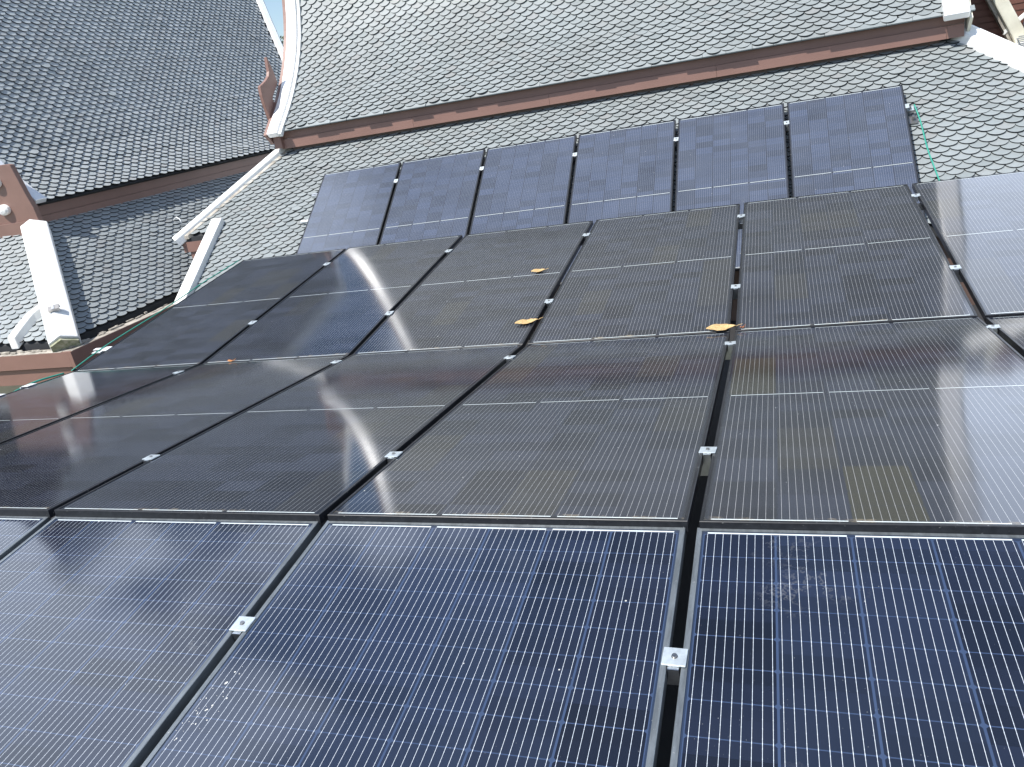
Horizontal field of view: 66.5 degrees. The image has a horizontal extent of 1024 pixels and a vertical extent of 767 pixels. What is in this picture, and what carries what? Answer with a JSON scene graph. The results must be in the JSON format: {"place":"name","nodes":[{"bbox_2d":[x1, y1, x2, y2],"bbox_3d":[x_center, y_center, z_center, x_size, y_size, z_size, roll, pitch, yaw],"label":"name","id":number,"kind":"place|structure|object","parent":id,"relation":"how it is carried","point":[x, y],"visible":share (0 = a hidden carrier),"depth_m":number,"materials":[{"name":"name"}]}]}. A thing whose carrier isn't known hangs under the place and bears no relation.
{"place":"outdoors","nodes":[
{"label":"outdoors","id":0,"kind":"place"},
{"bbox_2d":[264,0,283,44],"label":"sky","id":1,"kind":"structure","parent":0,"point":[274,7],"materials":[{"name":"blue"}]},
{"label":"ground","id":2,"kind":"structure","parent":0,"visible":0},
{"bbox_2d":[0,0,287,393],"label":"temple wing","id":3,"kind":"structure","parent":2,"relation":"on","point":[130,130],"depth_m":11.56,"materials":[{"name":"grey tile"}]},
{"bbox_2d":[47,304,59,312],"bbox_3d":[-5.231,-0.857,8.915,0.124,0.083,0.086,-17,22,-18],"label":"metal bracket","id":4,"kind":"object","parent":3,"relation":"on","point":[53,308],"visible":1,"depth_m":8.89,"materials":[{"name":"metal"}]},
{"bbox_2d":[51,305,984,766],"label":"roof deck","id":5,"kind":"structure","parent":2,"relation":"on","point":[667,731],"depth_m":4.29,"materials":[{"name":"black paint"}]},
{"bbox_2d":[667,679,678,684],"bbox_3d":[-0.597,1.337,2.389,4.774,1.436,0.050,-3,22,19],"label":"mounting rail","id":6,"kind":"object","parent":5,"relation":"on","point":[669,682],"depth_m":1.75,"materials":[{"name":"metal"}]},
{"bbox_2d":[0,516,51,560],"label":"solar panel","id":7,"kind":"object","parent":6,"relation":"on","point":[16,532],"visible":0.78,"depth_m":2.86,"materials":[{"name":"blue glass"}]},
{"bbox_2d":[0,516,321,766],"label":"solar panel","id":8,"kind":"object","parent":6,"relation":"on","point":[117,641],"visible":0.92,"depth_m":2.25,"materials":[{"name":"blue glass"}]},
{"bbox_2d":[229,616,255,640],"bbox_3d":[-0.732,0.669,2.133,0.054,0.044,0.064,-2,27,19],"label":"panel clamp","id":9,"kind":"object","parent":6,"relation":"attached to","point":[240,625],"visible":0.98,"depth_m":2.12,"materials":[{"name":"metal"}]},
{"bbox_2d":[141,520,686,766],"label":"solar panel","id":10,"kind":"object","parent":6,"relation":"on","point":[382,644],"visible":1,"depth_m":1.89,"materials":[{"name":"blue glass"}]},
{"bbox_2d":[174,666,242,740],"bbox_3d":[-0.730,0.774,1.897,0.078,0.022,0.225,-3,22,19],"label":"bird dropping","id":11,"kind":"object","parent":10,"relation":"on","point":[211,705],"visible":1,"depth_m":1.89,"materials":[{"name":"white"}]},
{"bbox_2d":[661,647,687,680],"bbox_3d":[0.365,0.624,1.745,0.054,0.044,0.064,-2,28,21],"label":"panel clamp","id":12,"kind":"object","parent":6,"relation":"attached to","point":[674,660],"visible":1,"depth_m":1.73,"materials":[{"name":"metal"}]},
{"bbox_2d":[670,528,1023,766],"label":"solar panel","id":13,"kind":"object","parent":6,"relation":"on","point":[843,649],"visible":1,"depth_m":1.67,"materials":[{"name":"blue glass"}]},
{"bbox_2d":[700,464,709,475],"bbox_3d":[-0.386,0.966,3.248,6.905,1.442,0.051,-3,22,19],"label":"mounting rail","id":14,"kind":"object","parent":5,"relation":"on","point":[705,470],"depth_m":2.59,"materials":[{"name":"metal"}]},
{"bbox_2d":[142,455,159,462],"bbox_3d":[-1.548,0.331,3.354,0.054,0.044,0.064,-2,16,20],"label":"panel clamp","id":15,"kind":"object","parent":14,"relation":"attached to","point":[148,458],"visible":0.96,"depth_m":3.34,"materials":[{"name":"metal"}]},
{"bbox_2d":[54,344,522,523],"bbox_3d":[-0.811,0.135,3.723,1.133,0.035,2.254,-2,16,19],"label":"solar panel","id":16,"kind":"object","parent":14,"relation":"on","point":[320,446],"visible":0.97,"depth_m":3.27,"materials":[{"name":"black glass"}]},
{"bbox_2d":[385,451,402,462],"bbox_3d":[-0.449,0.285,2.972,0.054,0.043,0.064,-3,16,17],"label":"panel clamp","id":17,"kind":"object","parent":14,"relation":"attached to","point":[391,455],"visible":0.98,"depth_m":2.96,"materials":[{"name":"metal"}]},
{"bbox_2d":[699,447,716,463],"bbox_3d":[0.652,0.236,2.597,0.054,0.044,0.064,-1,16,22],"label":"panel clamp","id":18,"kind":"object","parent":14,"relation":"attached to","point":[707,452],"visible":0.98,"depth_m":2.58,"materials":[{"name":"metal"}]},
{"bbox_2d":[699,316,1023,534],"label":"solar panel","id":19,"kind":"object","parent":14,"relation":"on","point":[914,426],"visible":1,"depth_m":2.57,"materials":[{"name":"black glass"}]},
{"bbox_2d":[985,315,1023,356],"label":"solar panel","id":20,"kind":"object","parent":14,"relation":"on","point":[1010,331],"visible":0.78,"depth_m":3.54,"materials":[{"name":"black glass"}]},
{"bbox_2d":[530,203,923,338],"bbox_3d":[0.674,-0.458,6.417,6.870,1.478,0.052,-3,22,19],"label":"mounting rail","id":21,"kind":"object","parent":5,"relation":"on","point":[741,223],"visible":0.02,"depth_m":5.75,"materials":[{"name":"metal"}]},
{"bbox_2d":[528,204,739,343],"bbox_3d":[0.930,-0.797,5.296,1.133,0.033,2.254,-3,29,19],"label":"solar panel","id":22,"kind":"object","parent":21,"relation":"on","point":[671,273],"visible":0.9,"depth_m":5.05,"materials":[{"name":"black glass"}]},
{"bbox_2d":[706,323,742,330],"bbox_3d":[1.141,-0.308,4.212,0.177,0.019,0.096,-13,21,-8],"label":"dry leaf","id":23,"kind":"object","parent":22,"relation":"on","point":[717,327],"visible":1,"depth_m":4.21,"materials":[{"name":"yellow plant"}]},
{"bbox_2d":[737,214,744,221],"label":"panel clamp","id":24,"kind":"object","parent":21,"relation":"on","point":[740,216],"visible":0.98,"depth_m":5.76,"materials":[{"name":"metal"}]},
{"bbox_2d":[911,193,919,201],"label":"panel clamp","id":25,"kind":"object","parent":21,"relation":"on","point":[916,196],"visible":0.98,"depth_m":5.40,"materials":[{"name":"metal"}]},
{"bbox_2d":[725,350,731,359],"bbox_3d":[0.053,0.467,4.569,6.905,1.285,0.051,-3,22,19],"label":"mounting rail","id":26,"kind":"object","parent":5,"relation":"on","point":[728,355],"depth_m":3.94,"materials":[{"name":"metal"}]},
{"bbox_2d":[0,364,198,443],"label":"solar panel","id":27,"kind":"object","parent":26,"relation":"on","point":[25,410],"visible":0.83,"depth_m":4.91,"materials":[{"name":"black glass"}]},
{"bbox_2d":[20,383,36,388],"bbox_3d":[-3.323,0.030,5.372,0.065,0.047,0.084,-3,22,19],"label":"cable clip","id":28,"kind":"object","parent":27,"relation":"attached to","point":[27,385],"visible":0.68,"depth_m":5.36,"materials":[{"name":"white plastic"}]},
{"bbox_2d":[15,373,63,390],"bbox_3d":[-3.331,0.011,5.434,0.035,0.042,0.503,-3,22,19],"label":"earth cable","id":29,"kind":"object","parent":27,"relation":"attached to","point":[45,378],"visible":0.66,"depth_m":5.53,"materials":[{"name":"green plastic"}]},
{"bbox_2d":[0,355,348,517],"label":"solar panel","id":30,"kind":"object","parent":26,"relation":"on","point":[47,471],"visible":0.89,"depth_m":3.90,"materials":[{"name":"black glass"}]},
{"bbox_2d":[504,355,515,362],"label":"panel clamp","id":31,"kind":"object","parent":26,"relation":"on","point":[507,358],"visible":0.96,"depth_m":4.26,"materials":[{"name":"metal"}]},
{"bbox_2d":[327,332,729,531],"bbox_3d":[0.288,0.088,3.340,1.133,0.036,2.254,-2,16,19],"label":"solar panel","id":32,"kind":"object","parent":26,"relation":"on","point":[610,432],"visible":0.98,"depth_m":2.85,"materials":[{"name":"black glass"}]},
{"bbox_2d":[725,341,735,351],"bbox_3d":[1.102,-0.190,3.939,0.054,0.044,0.064,-3,16,16],"label":"panel clamp","id":33,"kind":"object","parent":26,"relation":"attached to","point":[730,344],"visible":0.98,"depth_m":3.92,"materials":[{"name":"metal"}]},
{"bbox_2d":[986,325,1000,332],"bbox_3d":[2.212,-0.247,3.591,0.054,0.043,0.064,-1,16,23],"label":"panel clamp","id":34,"kind":"object","parent":26,"relation":"attached to","point":[994,327],"visible":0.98,"depth_m":3.57,"materials":[{"name":"metal"}]},
{"bbox_2d":[544,275,962,312],"bbox_3d":[0.320,0.104,5.330,6.870,1.328,0.052,-3,22,19],"label":"mounting rail","id":35,"kind":"object","parent":5,"relation":"on","point":[735,296],"visible":0.03,"depth_m":4.68,"materials":[{"name":"metal"}]},
{"bbox_2d":[75,249,345,370],"bbox_3d":[-2.365,-0.650,6.447,1.133,0.033,2.254,-3,29,19],"label":"solar panel","id":36,"kind":"object","parent":35,"relation":"on","point":[205,323],"visible":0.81,"depth_m":6.24,"materials":[{"name":"black glass"}]},
{"bbox_2d":[91,346,112,353],"bbox_3d":[-3.159,-0.243,6.008,0.150,0.049,0.104,-3,22,19],"label":"cable clip","id":37,"kind":"object","parent":36,"relation":"attached to","point":[104,349],"visible":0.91,"depth_m":5.99,"materials":[{"name":"white plastic"}]},
{"bbox_2d":[71,260,238,370],"bbox_3d":[-2.937,-0.641,6.629,0.036,0.282,2.184,-3,22,19],"label":"earth cable","id":38,"kind":"object","parent":36,"relation":"attached to","point":[150,317],"visible":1,"depth_m":6.43,"materials":[{"name":"green plastic"}]},
{"bbox_2d":[203,235,462,363],"bbox_3d":[-1.267,-0.700,6.063,1.133,0.036,2.254,-3,29,19],"label":"solar panel","id":39,"kind":"object","parent":35,"relation":"on","point":[344,302],"visible":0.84,"depth_m":5.84,"materials":[{"name":"black glass"}]},
{"bbox_2d":[385,311,393,317],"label":"panel clamp","id":40,"kind":"object","parent":35,"relation":"attached to","point":[387,313],"visible":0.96,"depth_m":5.43,"materials":[{"name":"metal"}]},
{"bbox_2d":[354,221,592,353],"bbox_3d":[-0.168,-0.747,5.681,1.133,0.035,2.254,-3,29,19],"label":"solar panel","id":41,"kind":"object","parent":35,"relation":"on","point":[482,289],"visible":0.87,"depth_m":5.45,"materials":[{"name":"black glass"}]},
{"bbox_2d":[515,317,542,323],"bbox_3d":[0.103,-0.389,4.819,0.168,0.022,0.082,-15,21,-14],"label":"dry leaf","id":42,"kind":"object","parent":41,"relation":"on","point":[524,321],"visible":1,"depth_m":4.82,"materials":[{"name":"yellow plant"}]},
{"bbox_2d":[531,268,547,271],"bbox_3d":[0.197,-0.808,5.579,0.117,0.018,0.071,7,26,37],"label":"dry leaf","id":43,"kind":"object","parent":41,"relation":"on","point":[536,270],"visible":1,"depth_m":5.59,"materials":[{"name":"yellow plant"}]},
{"bbox_2d":[544,299,553,307],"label":"panel clamp","id":44,"kind":"object","parent":35,"relation":"on","point":[548,301],"visible":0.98,"depth_m":5.04,"materials":[{"name":"metal"}]},
{"bbox_2d":[731,284,739,293],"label":"panel clamp","id":45,"kind":"object","parent":35,"relation":"attached to","point":[735,287],"visible":0.99,"depth_m":4.65,"materials":[{"name":"metal"}]},
{"bbox_2d":[735,184,977,331],"bbox_3d":[2.028,-0.848,4.912,1.133,0.035,2.254,-3,29,19],"label":"solar panel","id":46,"kind":"object","parent":35,"relation":"on","point":[870,255],"visible":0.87,"depth_m":4.64,"materials":[{"name":"black glass"}]},
{"bbox_2d":[949,265,961,275],"bbox_3d":[2.443,-0.626,4.303,0.054,0.044,0.064,-3,29,18],"label":"panel clamp","id":47,"kind":"object","parent":35,"relation":"attached to","point":[955,268],"visible":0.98,"depth_m":4.28,"materials":[{"name":"metal"}]},
{"bbox_2d":[912,171,1023,320],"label":"solar panel","id":48,"kind":"object","parent":35,"relation":"on","point":[977,222],"visible":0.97,"depth_m":4.66,"materials":[{"name":"grey glass"}]},
{"bbox_2d":[172,0,1023,331],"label":"temple hall","id":49,"kind":"structure","parent":2,"relation":"on","point":[370,82],"depth_m":9.73,"materials":[{"name":"grey tile"}]},
{"bbox_2d":[311,106,917,197],"bbox_3d":[0.754,-2.630,9.155,7.185,0.098,0.080,-3,22,19],"label":"mounting rail","id":50,"kind":"object","parent":49,"relation":"on","point":[314,195],"visible":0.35,"depth_m":8.37,"materials":[{"name":"metal"}]},
{"bbox_2d":[296,162,400,253],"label":"solar panel","id":51,"kind":"object","parent":50,"relation":"on","point":[350,208],"visible":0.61,"depth_m":9.85,"materials":[{"name":"blue glass"}]},
{"bbox_2d":[379,149,485,243],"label":"solar panel","id":52,"kind":"object","parent":50,"relation":"on","point":[434,197],"visible":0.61,"depth_m":9.47,"materials":[{"name":"blue glass"}]},
{"bbox_2d":[469,135,576,234],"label":"solar panel","id":53,"kind":"object","parent":50,"relation":"on","point":[524,185],"visible":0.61,"depth_m":9.08,"materials":[{"name":"blue glass"}]},
{"bbox_2d":[559,120,675,285],"bbox_3d":[1.181,-2.006,8.520,1.133,0.033,2.254,-3,58,19],"label":"solar panel","id":54,"kind":"object","parent":50,"relation":"on","point":[624,172],"visible":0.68,"depth_m":8.70,"materials":[{"name":"blue glass"}]},
{"bbox_2d":[675,103,788,270],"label":"solar panel","id":55,"kind":"object","parent":50,"relation":"on","point":[733,157],"visible":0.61,"depth_m":8.31,"materials":[{"name":"blue glass"}]},
{"bbox_2d":[787,85,925,217],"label":"solar panel","id":56,"kind":"object","parent":50,"relation":"on","point":[858,140],"visible":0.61,"depth_m":7.93,"materials":[{"name":"blue glass"}]},
{"bbox_2d":[905,104,913,110],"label":"end clamp","id":57,"kind":"object","parent":50,"relation":"attached to","point":[909,108],"visible":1,"depth_m":7.95,"materials":[{"name":"metal"}]},
{"bbox_2d":[908,115,917,123],"bbox_3d":[4.081,-2.691,7.945,0.080,0.088,0.088,-3,22,19],"label":"roof hook","id":58,"kind":"object","parent":49,"relation":"on","point":[912,119],"visible":0.96,"depth_m":7.93,"materials":[{"name":"metal"}]},
{"bbox_2d":[914,104,939,180],"bbox_3d":[4.076,-2.292,7.628,0.028,0.790,0.972,-5,21,12],"label":"earth cable","id":59,"kind":"object","parent":49,"relation":"hanging from","point":[926,143],"visible":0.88,"depth_m":7.69,"materials":[{"name":"green plastic"}]},
{"bbox_2d":[970,0,1023,44],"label":"annex building","id":60,"kind":"structure","parent":2,"relation":"on","point":[1004,19],"depth_m":9.20,"materials":[{"name":"brown wood"}]},
{"bbox_2d":[1016,35,1023,46],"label":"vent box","id":61,"kind":"object","parent":60,"relation":"attached to","point":[1018,42],"visible":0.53,"depth_m":8.89,"materials":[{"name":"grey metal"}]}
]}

